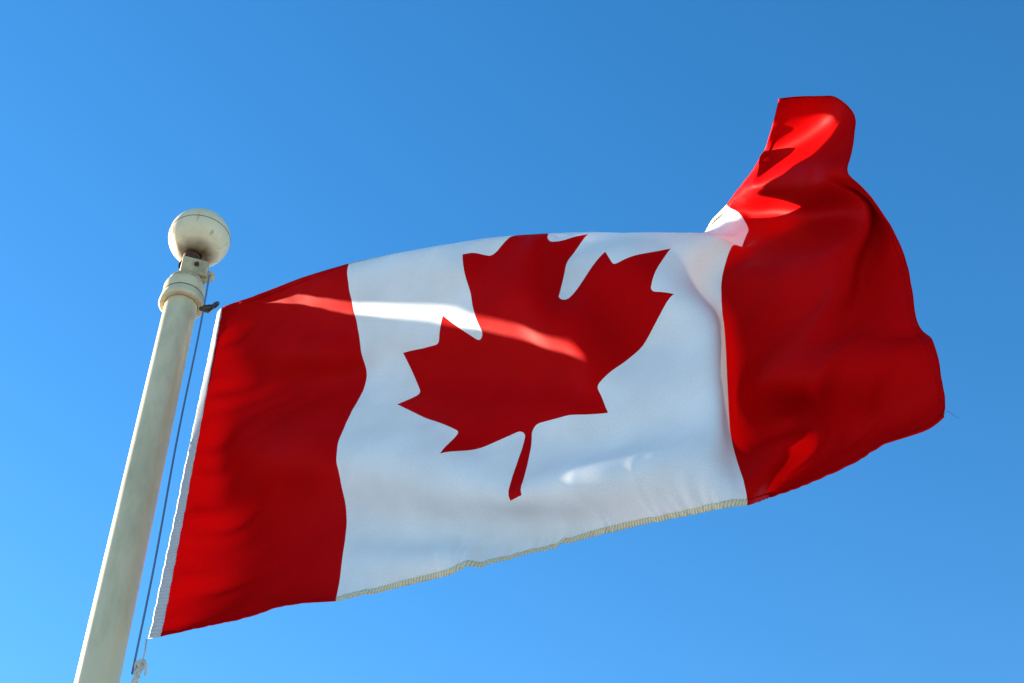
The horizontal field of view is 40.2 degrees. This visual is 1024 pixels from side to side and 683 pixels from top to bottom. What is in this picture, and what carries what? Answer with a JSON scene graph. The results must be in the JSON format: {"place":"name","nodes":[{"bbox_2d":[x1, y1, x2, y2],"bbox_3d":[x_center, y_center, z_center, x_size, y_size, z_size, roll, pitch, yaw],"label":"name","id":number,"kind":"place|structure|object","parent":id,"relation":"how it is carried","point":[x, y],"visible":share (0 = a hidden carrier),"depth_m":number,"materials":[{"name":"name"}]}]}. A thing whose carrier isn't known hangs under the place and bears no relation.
{"place":"outdoors","nodes":[
{"label":"outdoors","id":0,"kind":"place"},
{"bbox_2d":[0,0,1023,682],"label":"sky","id":1,"kind":"structure","parent":0,"point":[323,135],"materials":[{"name":"blue"}]},
{"label":"ground","id":2,"kind":"structure","parent":0,"visible":0},
{"bbox_2d":[74,208,230,682],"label":"flagpole","id":3,"kind":"object","parent":2,"relation":"on","point":[199,239],"visible":0.99,"depth_m":3.93,"materials":[{"name":"white metal"}]},
{"bbox_2d":[131,274,210,682],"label":"halyard","id":4,"kind":"object","parent":3,"relation":"hanging from","point":[139,666],"visible":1,"depth_m":3.67,"materials":[{"name":"grey fabric"}]},
{"bbox_2d":[199,301,219,312],"bbox_3d":[-0.934,-0.113,4.348,0.064,0.079,0.033,33,-53,-28],"label":"snap hook","id":5,"kind":"object","parent":4,"relation":"attached to","point":[208,308],"visible":1,"depth_m":4.32,"materials":[{"name":"grey metal"}]},
{"bbox_2d":[148,95,958,638],"bbox_3d":[0.007,0.082,3.551,2.078,1.451,0.394,-27,-51,24],"label":"flag","id":6,"kind":"object","parent":3,"relation":"attached to","point":[390,421],"visible":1,"depth_m":3.36,"materials":[{"name":"red fabric"}]}
]}

